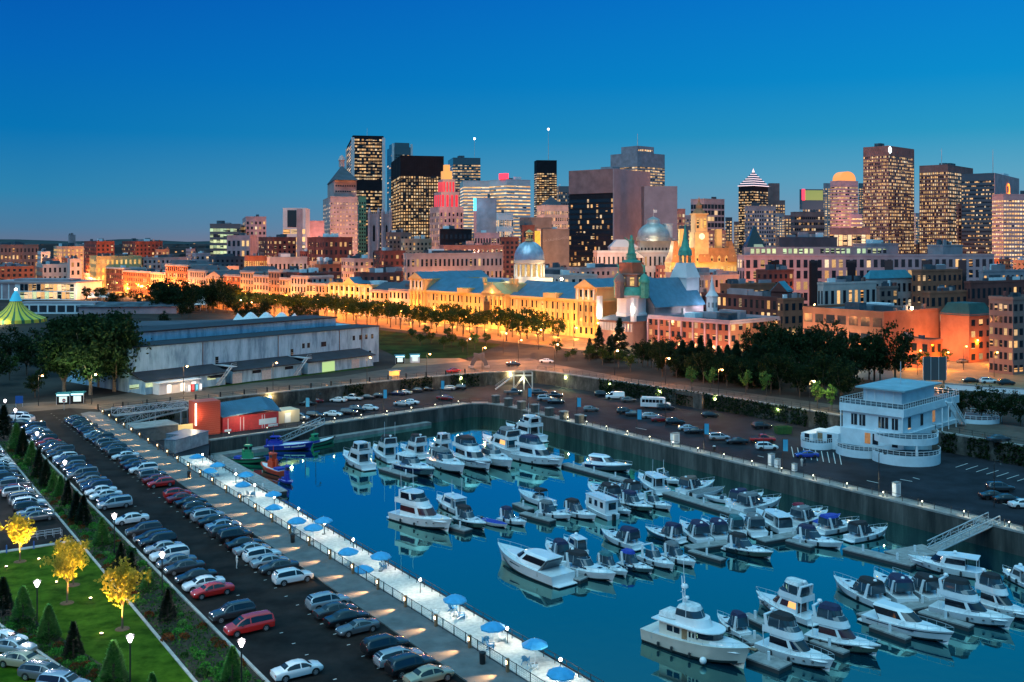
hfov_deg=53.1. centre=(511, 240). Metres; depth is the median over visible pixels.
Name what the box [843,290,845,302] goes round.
window
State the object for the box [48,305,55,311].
window
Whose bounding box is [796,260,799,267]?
window
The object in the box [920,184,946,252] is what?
more windows
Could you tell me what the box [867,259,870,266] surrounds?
window
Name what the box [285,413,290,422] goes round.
cabin door
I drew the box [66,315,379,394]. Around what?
warehouse
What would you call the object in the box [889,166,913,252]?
more windows
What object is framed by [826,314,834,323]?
window
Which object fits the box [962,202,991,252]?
more windows
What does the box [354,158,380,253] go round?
more windows
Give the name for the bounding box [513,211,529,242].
more windows
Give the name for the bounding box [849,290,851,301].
window
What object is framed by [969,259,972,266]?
window
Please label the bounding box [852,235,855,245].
window
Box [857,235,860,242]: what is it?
window
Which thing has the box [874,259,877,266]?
window
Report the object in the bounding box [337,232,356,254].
more windows
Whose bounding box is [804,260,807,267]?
window
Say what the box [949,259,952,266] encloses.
window
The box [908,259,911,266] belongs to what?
window
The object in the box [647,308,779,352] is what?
building
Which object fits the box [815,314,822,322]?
window
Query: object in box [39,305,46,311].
window
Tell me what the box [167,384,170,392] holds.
lit door
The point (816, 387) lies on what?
tree
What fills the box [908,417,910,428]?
window
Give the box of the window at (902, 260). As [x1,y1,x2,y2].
[901,259,904,266]
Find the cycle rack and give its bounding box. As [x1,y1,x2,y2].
[28,528,61,540]
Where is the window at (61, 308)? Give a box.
[58,305,64,311]
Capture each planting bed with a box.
[0,425,262,681]
[0,609,125,681]
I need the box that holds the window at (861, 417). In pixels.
[859,414,864,425]
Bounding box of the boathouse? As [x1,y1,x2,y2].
[122,395,299,440]
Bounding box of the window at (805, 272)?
[804,271,807,278]
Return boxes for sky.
[0,0,1023,242]
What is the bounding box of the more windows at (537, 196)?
[537,196,556,205]
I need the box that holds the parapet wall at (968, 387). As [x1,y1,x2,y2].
[945,383,1023,393]
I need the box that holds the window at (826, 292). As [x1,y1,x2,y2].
[825,291,827,303]
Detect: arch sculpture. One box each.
[469,353,484,367]
[474,353,489,367]
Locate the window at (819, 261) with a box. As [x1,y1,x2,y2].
[818,260,821,267]
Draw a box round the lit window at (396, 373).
[389,371,398,375]
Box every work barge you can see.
[264,432,314,450]
[309,433,334,446]
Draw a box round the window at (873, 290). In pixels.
[872,289,874,301]
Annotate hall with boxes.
[0,278,102,299]
[22,301,103,313]
[77,302,182,313]
[134,319,232,326]
[408,230,651,338]
[664,199,736,277]
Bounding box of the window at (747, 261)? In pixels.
[746,260,749,267]
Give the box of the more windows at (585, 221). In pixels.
[569,220,612,265]
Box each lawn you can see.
[0,542,192,681]
[379,330,500,358]
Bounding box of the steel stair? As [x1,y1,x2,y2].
[495,371,532,389]
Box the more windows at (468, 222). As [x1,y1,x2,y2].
[463,222,473,232]
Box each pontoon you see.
[379,465,417,479]
[449,521,472,534]
[512,500,534,511]
[519,510,555,524]
[561,461,628,482]
[573,569,587,583]
[662,490,746,515]
[684,538,728,550]
[688,548,725,563]
[741,630,762,646]
[746,610,763,628]
[746,651,791,674]
[756,528,797,544]
[785,536,814,550]
[809,637,849,657]
[842,544,915,569]
[856,595,944,617]
[869,623,911,643]
[884,544,936,558]
[918,609,973,631]
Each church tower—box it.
[368,207,379,257]
[381,207,391,249]
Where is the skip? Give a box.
[773,426,792,434]
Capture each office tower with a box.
[283,208,309,256]
[323,155,357,255]
[346,135,384,254]
[358,196,365,257]
[387,143,412,213]
[391,155,443,238]
[430,165,463,248]
[448,138,479,206]
[460,179,488,232]
[474,194,496,232]
[488,173,529,244]
[534,128,556,230]
[537,196,568,246]
[557,184,568,228]
[569,167,649,266]
[611,134,664,185]
[641,186,676,240]
[677,209,684,231]
[685,215,690,225]
[691,197,724,231]
[738,169,768,254]
[744,203,775,246]
[768,183,784,214]
[776,213,783,236]
[784,215,790,236]
[790,210,823,236]
[799,189,823,211]
[823,183,829,236]
[830,171,861,227]
[858,183,862,227]
[863,143,913,253]
[914,213,918,244]
[919,148,972,253]
[956,204,961,244]
[962,163,1018,253]
[992,191,1023,268]
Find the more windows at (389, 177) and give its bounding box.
[387,177,390,213]
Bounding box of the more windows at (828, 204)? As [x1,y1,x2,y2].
[825,204,829,235]
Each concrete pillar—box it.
[491,394,499,402]
[504,397,512,406]
[517,400,525,409]
[530,403,539,412]
[544,407,553,415]
[559,410,568,419]
[574,414,583,423]
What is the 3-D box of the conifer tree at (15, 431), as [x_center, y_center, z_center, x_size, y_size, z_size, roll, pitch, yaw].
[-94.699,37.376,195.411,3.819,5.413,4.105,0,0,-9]
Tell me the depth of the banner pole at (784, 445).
196.19 m
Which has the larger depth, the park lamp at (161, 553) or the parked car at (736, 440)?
the parked car at (736, 440)
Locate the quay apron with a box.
[150,383,1023,681]
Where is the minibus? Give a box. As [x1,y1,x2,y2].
[640,396,670,407]
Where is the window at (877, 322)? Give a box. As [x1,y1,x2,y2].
[873,318,881,326]
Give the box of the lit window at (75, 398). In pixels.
[73,396,80,401]
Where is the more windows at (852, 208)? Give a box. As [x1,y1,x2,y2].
[839,208,857,225]
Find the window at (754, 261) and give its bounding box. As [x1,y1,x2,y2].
[753,260,756,267]
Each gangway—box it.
[281,417,324,441]
[927,512,999,551]
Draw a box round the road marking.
[73,428,1022,680]
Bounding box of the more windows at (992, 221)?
[992,221,1002,258]
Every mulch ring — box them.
[13,559,25,562]
[60,600,73,604]
[68,583,79,586]
[115,626,129,631]
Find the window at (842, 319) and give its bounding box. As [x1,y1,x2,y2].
[837,315,845,324]
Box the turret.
[706,277,717,310]
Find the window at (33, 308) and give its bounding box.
[30,305,36,311]
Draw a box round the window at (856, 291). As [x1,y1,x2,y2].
[855,290,857,301]
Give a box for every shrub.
[3,621,16,628]
[11,624,20,630]
[17,627,27,632]
[22,620,34,627]
[48,647,60,655]
[52,641,63,647]
[54,507,63,512]
[69,662,80,669]
[74,655,87,662]
[84,662,96,669]
[85,673,97,681]
[101,563,112,569]
[107,555,114,560]
[126,547,137,554]
[129,594,139,602]
[137,560,147,566]
[137,598,146,604]
[144,611,154,617]
[159,583,169,589]
[160,632,174,641]
[170,627,184,635]
[177,632,189,639]
[179,652,188,657]
[192,649,205,659]
[195,667,210,677]
[196,621,206,628]
[199,661,211,668]
[209,665,222,676]
[214,640,227,647]
[214,672,227,681]
[234,676,247,681]
[244,670,251,677]
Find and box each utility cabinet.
[670,432,679,443]
[767,453,775,465]
[774,458,780,467]
[791,463,797,470]
[891,481,900,496]
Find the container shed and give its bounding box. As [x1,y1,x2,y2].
[164,429,208,452]
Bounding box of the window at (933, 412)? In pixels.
[932,410,934,421]
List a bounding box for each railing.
[98,368,481,408]
[206,455,603,681]
[209,398,1023,530]
[540,366,1023,441]
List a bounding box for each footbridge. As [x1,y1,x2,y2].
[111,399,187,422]
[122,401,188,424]
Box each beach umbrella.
[189,454,203,467]
[202,467,216,478]
[210,461,224,475]
[235,481,250,487]
[238,471,253,477]
[265,490,281,503]
[265,504,282,520]
[287,517,306,534]
[304,523,322,541]
[314,516,332,534]
[338,547,358,566]
[354,564,373,573]
[370,551,390,571]
[443,594,466,616]
[480,621,505,646]
[522,637,547,663]
[546,666,574,681]
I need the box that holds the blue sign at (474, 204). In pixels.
[473,198,475,210]
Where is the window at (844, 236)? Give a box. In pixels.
[843,235,846,245]
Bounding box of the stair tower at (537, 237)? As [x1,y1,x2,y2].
[535,231,539,244]
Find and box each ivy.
[133,403,173,421]
[343,373,479,395]
[598,378,1023,466]
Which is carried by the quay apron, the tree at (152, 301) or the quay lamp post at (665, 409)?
the quay lamp post at (665, 409)
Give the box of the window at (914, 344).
[912,343,916,350]
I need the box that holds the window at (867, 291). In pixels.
[866,289,868,301]
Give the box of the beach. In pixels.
[175,454,589,681]
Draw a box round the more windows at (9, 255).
[1,255,36,265]
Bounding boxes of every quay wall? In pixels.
[208,403,470,455]
[471,403,1023,556]
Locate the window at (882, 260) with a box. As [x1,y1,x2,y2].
[881,259,884,266]
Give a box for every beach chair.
[448,604,456,612]
[457,611,464,619]
[485,639,494,649]
[497,633,506,641]
[521,655,529,664]
[528,660,538,671]
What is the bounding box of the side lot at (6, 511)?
[0,470,74,550]
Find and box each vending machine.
[186,384,190,391]
[190,384,194,391]
[197,383,201,390]
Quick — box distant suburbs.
[38,244,733,256]
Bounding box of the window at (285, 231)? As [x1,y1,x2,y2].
[283,229,289,233]
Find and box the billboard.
[923,357,946,383]
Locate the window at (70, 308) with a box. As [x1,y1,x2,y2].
[67,305,73,311]
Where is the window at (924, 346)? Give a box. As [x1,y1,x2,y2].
[922,344,926,351]
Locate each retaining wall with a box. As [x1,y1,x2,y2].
[100,372,486,423]
[108,416,529,681]
[487,370,534,384]
[535,370,1023,465]
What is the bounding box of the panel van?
[605,391,624,398]
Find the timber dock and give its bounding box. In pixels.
[208,454,287,494]
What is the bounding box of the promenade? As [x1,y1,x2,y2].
[81,412,527,681]
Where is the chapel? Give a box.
[597,225,705,346]
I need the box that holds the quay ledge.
[210,421,430,456]
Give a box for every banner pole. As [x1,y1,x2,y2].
[305,396,308,421]
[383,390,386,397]
[440,380,443,401]
[528,388,531,396]
[577,398,580,406]
[637,410,640,418]
[704,424,708,433]
[782,438,787,468]
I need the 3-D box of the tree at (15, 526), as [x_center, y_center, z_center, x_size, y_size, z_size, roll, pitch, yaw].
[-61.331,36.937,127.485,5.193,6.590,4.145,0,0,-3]
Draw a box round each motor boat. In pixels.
[343,440,376,470]
[372,422,397,463]
[387,486,451,531]
[391,451,434,476]
[400,433,430,459]
[425,446,464,474]
[429,432,453,452]
[436,491,466,514]
[451,504,485,529]
[452,433,491,471]
[479,441,512,469]
[480,516,507,527]
[482,426,520,456]
[496,505,526,525]
[498,539,576,587]
[506,403,548,441]
[509,432,563,467]
[518,486,557,505]
[534,499,571,519]
[545,537,569,562]
[561,497,596,520]
[561,547,615,582]
[563,532,588,553]
[580,453,631,471]
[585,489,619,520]
[588,479,624,505]
[596,550,627,577]
[601,525,645,550]
[609,478,643,499]
[610,495,630,515]
[616,548,652,573]
[620,489,652,512]
[636,542,674,570]
[638,460,670,495]
[640,561,757,668]
[641,490,671,510]
[645,521,687,543]
[657,468,678,485]
[661,540,695,567]
[675,475,714,494]
[679,516,713,543]
[687,486,724,497]
[701,515,728,540]
[703,492,730,502]
[717,609,751,638]
[720,514,746,534]
[721,531,772,558]
[725,487,763,508]
[733,491,780,512]
[738,509,767,537]
[751,607,834,671]
[756,504,795,533]
[756,577,818,626]
[788,502,822,517]
[790,505,827,527]
[792,523,842,549]
[804,598,880,655]
[809,513,840,526]
[816,513,858,535]
[834,571,890,607]
[843,520,887,543]
[857,599,953,644]
[873,566,918,603]
[893,567,944,599]
[908,550,980,578]
[924,573,1014,629]
[975,568,1023,619]
[1002,563,1023,587]
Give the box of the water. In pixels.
[227,417,1023,681]
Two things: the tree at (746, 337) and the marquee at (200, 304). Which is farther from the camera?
the marquee at (200, 304)
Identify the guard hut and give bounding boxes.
[388,369,400,378]
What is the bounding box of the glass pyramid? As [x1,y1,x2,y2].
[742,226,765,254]
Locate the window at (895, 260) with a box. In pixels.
[894,259,897,266]
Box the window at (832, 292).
[831,291,833,303]
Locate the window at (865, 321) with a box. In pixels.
[861,317,869,326]
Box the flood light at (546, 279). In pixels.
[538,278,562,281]
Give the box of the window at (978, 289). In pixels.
[977,288,979,297]
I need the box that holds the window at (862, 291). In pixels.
[861,290,863,301]
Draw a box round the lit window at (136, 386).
[129,384,138,388]
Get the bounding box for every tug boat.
[230,437,264,462]
[261,445,289,475]
[279,465,292,484]
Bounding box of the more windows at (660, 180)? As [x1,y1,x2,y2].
[650,180,664,185]
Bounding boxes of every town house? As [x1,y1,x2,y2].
[106,265,145,291]
[123,268,165,293]
[150,270,165,291]
[165,260,211,285]
[187,265,229,286]
[205,271,226,285]
[223,270,240,287]
[240,266,277,304]
[253,272,268,304]
[268,266,298,306]
[279,277,290,307]
[290,272,333,296]
[306,279,342,311]
[370,282,399,317]
[388,281,409,319]
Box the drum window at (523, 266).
[522,265,524,276]
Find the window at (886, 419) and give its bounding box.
[884,417,887,428]
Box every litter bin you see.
[187,470,190,477]
[290,533,294,542]
[479,650,485,664]
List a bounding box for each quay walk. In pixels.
[317,409,420,422]
[418,402,464,408]
[554,414,848,485]
[844,485,1022,529]
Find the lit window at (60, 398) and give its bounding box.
[59,396,66,401]
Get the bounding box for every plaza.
[392,358,467,367]
[890,360,1023,388]
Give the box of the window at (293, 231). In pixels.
[291,229,296,233]
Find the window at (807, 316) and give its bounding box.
[804,313,811,321]
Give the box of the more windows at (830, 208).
[830,208,838,225]
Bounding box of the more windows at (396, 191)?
[391,191,399,229]
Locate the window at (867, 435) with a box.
[865,433,869,443]
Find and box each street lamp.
[38,375,42,405]
[91,373,96,403]
[183,365,187,393]
[718,369,722,398]
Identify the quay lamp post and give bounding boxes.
[315,391,320,423]
[665,394,670,425]
[763,415,769,451]
[994,460,1001,506]
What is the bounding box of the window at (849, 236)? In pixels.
[848,235,851,245]
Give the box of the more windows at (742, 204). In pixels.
[739,204,744,253]
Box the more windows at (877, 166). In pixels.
[864,166,887,242]
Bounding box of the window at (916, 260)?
[915,259,918,266]
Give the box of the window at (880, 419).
[878,417,883,427]
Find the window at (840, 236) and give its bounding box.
[839,235,842,245]
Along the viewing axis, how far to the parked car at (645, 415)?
253.01 m
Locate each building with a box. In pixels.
[0,242,37,277]
[0,262,33,279]
[36,260,81,279]
[37,248,50,262]
[42,255,58,260]
[54,243,83,279]
[61,255,69,262]
[67,255,80,277]
[68,233,75,243]
[84,238,114,272]
[84,271,89,279]
[89,253,141,288]
[122,238,162,256]
[142,254,186,269]
[155,246,169,255]
[162,262,238,270]
[186,246,195,259]
[192,251,209,261]
[209,254,243,269]
[210,221,243,255]
[227,233,256,255]
[242,214,265,250]
[244,252,266,266]
[258,234,295,256]
[267,253,306,268]
[286,268,341,281]
[300,248,306,256]
[307,233,352,267]
[309,257,339,267]
[310,221,323,236]
[315,260,341,271]
[328,277,396,315]
[341,254,373,281]
[354,267,400,281]
[373,247,405,267]
[386,228,411,249]
[395,267,402,280]
[401,235,431,252]
[403,249,502,280]
[439,241,503,252]
[440,226,471,244]
[472,230,499,244]
[496,210,512,236]
[499,234,518,277]
[520,217,568,266]
[520,222,534,242]
[544,262,569,269]
[544,269,597,281]
[570,263,618,277]
[593,250,668,277]
[608,240,637,250]
[636,209,674,249]
[647,308,779,352]
[655,262,664,277]
[665,267,736,293]
[678,226,690,243]
[700,270,738,294]
[701,288,780,315]
[708,230,725,247]
[720,279,775,292]
[725,217,731,242]
[734,222,738,256]
[737,247,994,305]
[756,264,793,291]
[770,281,792,297]
[775,232,836,246]
[777,292,803,333]
[802,302,940,360]
[817,276,876,304]
[829,228,870,246]
[853,239,898,253]
[864,270,911,305]
[876,280,898,304]
[903,332,942,367]
[911,264,962,306]
[914,242,918,253]
[921,285,966,311]
[927,239,962,253]
[939,301,988,362]
[964,275,1023,307]
[978,264,1023,280]
[988,291,1023,374]
[994,256,1010,268]
[1013,257,1023,268]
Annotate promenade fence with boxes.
[99,407,544,681]
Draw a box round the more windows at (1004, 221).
[1004,221,1023,267]
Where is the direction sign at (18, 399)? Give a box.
[15,396,22,406]
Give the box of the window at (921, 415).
[920,414,922,425]
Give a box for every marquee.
[87,292,109,297]
[194,298,205,310]
[233,312,296,319]
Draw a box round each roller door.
[232,373,241,383]
[262,370,270,379]
[351,359,358,368]
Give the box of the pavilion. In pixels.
[801,362,1001,466]
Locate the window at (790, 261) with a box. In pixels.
[789,260,792,267]
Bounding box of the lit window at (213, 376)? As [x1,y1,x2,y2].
[207,375,215,379]
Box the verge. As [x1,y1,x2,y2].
[208,366,372,387]
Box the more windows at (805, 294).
[797,280,978,305]
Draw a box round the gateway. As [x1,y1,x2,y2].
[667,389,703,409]
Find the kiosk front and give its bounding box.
[151,377,201,394]
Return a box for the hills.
[0,239,209,244]
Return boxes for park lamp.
[33,579,40,626]
[62,460,66,481]
[111,513,116,552]
[126,633,134,681]
[159,551,165,595]
[237,638,245,681]
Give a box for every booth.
[55,392,70,404]
[70,391,85,403]
[394,354,404,363]
[409,353,419,362]
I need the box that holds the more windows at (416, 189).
[401,189,437,238]
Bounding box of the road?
[0,358,1023,443]
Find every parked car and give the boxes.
[0,454,10,459]
[0,458,14,463]
[0,462,17,467]
[0,465,17,472]
[0,469,17,473]
[0,471,21,478]
[0,477,31,486]
[0,483,30,493]
[0,628,27,639]
[0,636,37,652]
[0,649,47,667]
[1,485,34,497]
[7,491,43,504]
[8,490,37,494]
[9,411,28,418]
[10,419,31,425]
[11,496,46,504]
[12,500,47,512]
[13,414,34,420]
[15,506,51,516]
[17,659,70,680]
[19,510,55,522]
[20,421,45,427]
[25,425,46,429]
[25,427,49,432]
[26,429,43,437]
[31,430,52,436]
[31,433,57,442]
[34,437,61,445]
[35,668,90,681]
[38,439,57,447]
[41,442,66,452]
[43,441,63,447]
[46,444,74,454]
[47,449,71,457]
[52,451,77,458]
[52,454,69,463]
[55,454,85,466]
[60,459,85,468]
[62,462,91,471]
[63,415,86,420]
[65,416,85,423]
[66,465,85,473]
[66,466,98,479]
[68,418,91,424]
[70,420,85,427]
[73,422,97,428]
[73,471,100,480]
[76,423,97,429]
[76,474,106,484]
[77,426,100,433]
[79,478,101,486]
[80,479,112,491]
[81,428,104,434]
[83,430,99,436]
[84,431,106,439]
[84,485,116,495]
[88,432,113,441]
[89,489,122,500]
[95,437,120,445]
[96,493,120,502]
[96,494,132,510]
[98,440,115,448]
[100,442,126,451]
[104,445,130,453]
[106,446,133,455]
[111,451,138,460]
[113,512,149,525]
[118,454,143,461]
[119,458,146,466]
[123,461,142,469]
[125,520,162,537]
[129,461,157,474]
[133,528,168,542]
[137,468,166,479]
[138,530,176,546]
[141,474,170,483]
[143,540,181,553]
[147,476,174,488]
[149,543,189,561]
[156,553,196,568]
[162,487,191,497]
[163,559,204,575]
[165,492,198,503]
[174,496,207,507]
[174,568,217,583]
[182,500,211,510]
[182,505,216,516]
[182,574,225,591]
[190,508,224,521]
[190,581,234,599]
[196,514,231,526]
[204,518,240,530]
[208,523,244,536]
[208,598,255,623]
[216,527,253,542]
[223,609,274,637]
[224,536,262,549]
[232,541,270,556]
[242,546,281,562]
[249,553,288,567]
[258,558,298,575]
[270,658,323,681]
[271,567,313,586]
[299,400,316,405]
[300,413,309,420]
[305,590,349,610]
[306,410,324,418]
[312,601,357,619]
[316,398,323,402]
[323,410,342,416]
[323,608,368,627]
[330,397,346,402]
[335,618,379,637]
[339,408,358,414]
[348,405,366,412]
[360,633,409,655]
[361,394,375,399]
[363,404,378,410]
[371,392,382,397]
[373,645,423,667]
[384,651,435,678]
[388,390,404,395]
[393,400,410,405]
[401,389,412,394]
[402,664,454,681]
[405,399,419,404]
[411,387,423,392]
[423,386,433,390]
[436,394,453,399]
[441,385,455,390]
[446,368,460,372]
[455,384,466,389]
[506,361,520,365]
[532,389,546,394]
[537,394,553,400]
[539,358,553,362]
[547,398,564,403]
[583,405,598,411]
[594,390,608,396]
[616,407,631,414]
[620,396,635,402]
[625,410,641,416]
[641,412,658,418]
[650,415,666,421]
[656,403,674,410]
[666,417,684,424]
[677,424,695,430]
[684,427,703,433]
[701,411,718,417]
[708,432,729,440]
[726,437,747,444]
[749,433,775,442]
[751,421,772,429]
[755,441,778,450]
[794,450,818,457]
[956,358,967,362]
[962,377,978,382]
[978,490,1000,499]
[979,377,996,383]
[985,481,1014,491]
[986,434,1010,442]
[991,493,1019,503]
[996,379,1015,384]
[1007,498,1023,508]
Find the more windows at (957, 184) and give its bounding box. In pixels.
[948,184,960,243]
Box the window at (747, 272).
[746,271,749,278]
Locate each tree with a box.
[0,325,18,354]
[0,344,15,375]
[0,404,12,438]
[0,512,37,560]
[0,576,15,614]
[4,353,20,379]
[5,423,20,450]
[9,585,35,623]
[10,337,40,374]
[13,327,42,367]
[14,428,29,456]
[23,373,45,396]
[23,441,36,464]
[26,346,44,369]
[29,314,88,391]
[29,449,43,476]
[34,603,62,642]
[37,458,51,486]
[37,535,89,602]
[46,470,57,491]
[51,310,130,394]
[51,535,91,584]
[52,475,64,496]
[59,479,73,505]
[61,621,84,658]
[67,491,80,520]
[74,494,92,525]
[77,312,104,386]
[81,286,91,298]
[89,307,156,391]
[92,288,103,297]
[92,517,111,545]
[93,555,153,628]
[95,286,107,294]
[96,639,128,681]
[104,291,120,301]
[112,541,126,567]
[122,550,139,579]
[127,290,134,297]
[132,290,143,301]
[140,294,150,301]
[140,567,155,590]
[145,279,162,296]
[147,672,157,681]
[149,298,157,305]
[151,283,166,300]
[152,282,176,303]
[156,277,171,289]
[157,311,171,320]
[158,586,176,621]
[160,284,180,303]
[170,278,188,291]
[171,280,201,312]
[175,302,184,313]
[182,298,197,318]
[190,280,206,294]
[190,288,202,311]
[198,288,219,312]
[200,282,226,311]
[209,275,226,285]
[218,280,236,309]
[218,288,236,313]
[219,285,236,309]
[219,645,246,681]
[225,296,241,313]
[231,284,242,293]
[232,303,244,314]
[236,292,245,308]
[236,309,249,316]
[242,295,255,306]
[242,300,255,311]
[244,290,253,299]
[250,292,264,311]
[250,306,262,317]
[258,292,268,303]
[258,301,270,313]
[261,298,273,311]
[265,293,280,314]
[271,290,289,311]
[281,295,295,315]
[288,306,298,315]
[289,292,305,308]
[292,301,305,313]
[298,306,310,314]
[300,297,315,309]
[307,295,322,314]
[309,308,318,314]
[312,293,324,311]
[315,296,334,314]
[325,293,344,316]
[335,298,355,322]
[343,295,360,319]
[344,301,363,323]
[355,298,375,324]
[356,297,374,321]
[368,302,386,324]
[378,298,393,323]
[380,303,398,327]
[388,301,412,328]
[399,302,414,325]
[403,306,419,328]
[407,328,416,340]
[414,303,426,326]
[414,333,424,345]
[415,306,430,323]
[421,324,432,334]
[425,307,439,327]
[425,330,435,340]
[429,309,445,332]
[436,302,454,329]
[438,336,449,349]
[440,308,459,333]
[443,327,452,335]
[444,303,467,330]
[446,333,456,345]
[451,305,471,335]
[458,338,468,347]
[462,306,476,332]
[467,309,488,329]
[469,332,479,343]
[477,309,493,332]
[482,332,490,345]
[486,305,506,335]
[491,307,519,340]
[504,312,522,337]
[509,312,531,341]
[516,307,537,338]
[527,317,547,343]
[532,310,553,340]
[548,317,567,341]
[549,338,562,355]
[564,351,570,360]
[570,348,577,354]
[582,345,595,361]
[584,338,595,358]
[592,325,606,356]
[593,346,609,364]
[603,336,615,362]
[608,348,627,367]
[611,317,629,358]
[623,354,637,371]
[630,341,643,363]
[636,345,651,366]
[639,338,651,365]
[640,341,658,367]
[648,335,670,370]
[648,342,671,376]
[651,341,672,367]
[661,342,678,371]
[666,335,682,355]
[666,350,683,377]
[672,340,688,376]
[682,352,699,372]
[683,340,701,375]
[685,366,697,389]
[690,346,718,382]
[693,335,707,376]
[697,338,719,380]
[702,353,721,383]
[703,367,717,390]
[713,348,730,380]
[713,353,739,386]
[715,345,725,381]
[723,339,741,382]
[724,344,735,380]
[733,352,759,385]
[734,359,756,388]
[735,352,753,385]
[738,327,763,353]
[738,369,752,393]
[741,343,764,387]
[742,354,762,387]
[747,337,776,384]
[749,325,769,347]
[751,345,768,386]
[752,319,785,346]
[755,353,787,393]
[759,371,771,395]
[760,353,796,394]
[762,354,781,388]
[763,325,803,357]
[764,340,784,381]
[773,338,795,379]
[780,324,817,363]
[786,365,808,394]
[790,365,809,396]
[792,346,817,391]
[794,325,831,357]
[800,351,825,390]
[800,363,823,395]
[807,347,842,398]
[811,318,840,353]
[811,381,824,407]
[815,337,841,366]
[820,356,846,395]
[821,382,836,404]
[824,357,857,401]
[827,341,857,357]
[831,326,866,360]
[834,356,850,396]
[836,354,863,397]
[837,344,871,383]
[855,329,893,380]
[857,343,886,379]
[863,336,892,380]
[871,319,919,377]
[915,352,929,365]
[937,385,951,393]
[940,348,952,360]
[951,389,976,419]
[968,383,995,417]
[982,389,1013,423]
[1004,389,1023,425]
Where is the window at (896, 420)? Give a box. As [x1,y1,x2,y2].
[892,418,897,429]
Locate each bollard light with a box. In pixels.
[308,536,310,545]
[329,549,331,558]
[351,563,353,573]
[376,578,379,589]
[404,595,406,606]
[434,614,437,626]
[468,635,471,647]
[505,658,509,672]
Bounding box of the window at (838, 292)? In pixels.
[837,290,839,303]
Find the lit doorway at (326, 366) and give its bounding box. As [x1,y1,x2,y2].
[322,361,334,371]
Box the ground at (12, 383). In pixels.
[0,243,1023,681]
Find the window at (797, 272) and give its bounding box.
[796,271,799,278]
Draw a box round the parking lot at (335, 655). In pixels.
[8,408,464,681]
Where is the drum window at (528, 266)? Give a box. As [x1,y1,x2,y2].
[527,265,529,276]
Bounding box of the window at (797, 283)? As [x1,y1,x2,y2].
[796,282,799,289]
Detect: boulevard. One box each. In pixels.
[107,290,633,353]
[627,354,1023,394]
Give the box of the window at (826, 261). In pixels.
[825,260,828,267]
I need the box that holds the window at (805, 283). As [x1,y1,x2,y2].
[804,282,807,289]
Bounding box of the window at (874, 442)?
[872,434,877,444]
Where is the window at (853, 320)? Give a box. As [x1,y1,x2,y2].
[849,316,857,325]
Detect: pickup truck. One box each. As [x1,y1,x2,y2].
[343,393,362,400]
[503,388,522,394]
[544,391,562,397]
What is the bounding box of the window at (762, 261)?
[761,260,764,267]
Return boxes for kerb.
[0,425,269,681]
[0,541,64,666]
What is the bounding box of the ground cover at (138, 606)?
[0,441,264,681]
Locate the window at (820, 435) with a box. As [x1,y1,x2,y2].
[818,433,822,440]
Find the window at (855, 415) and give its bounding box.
[851,413,856,424]

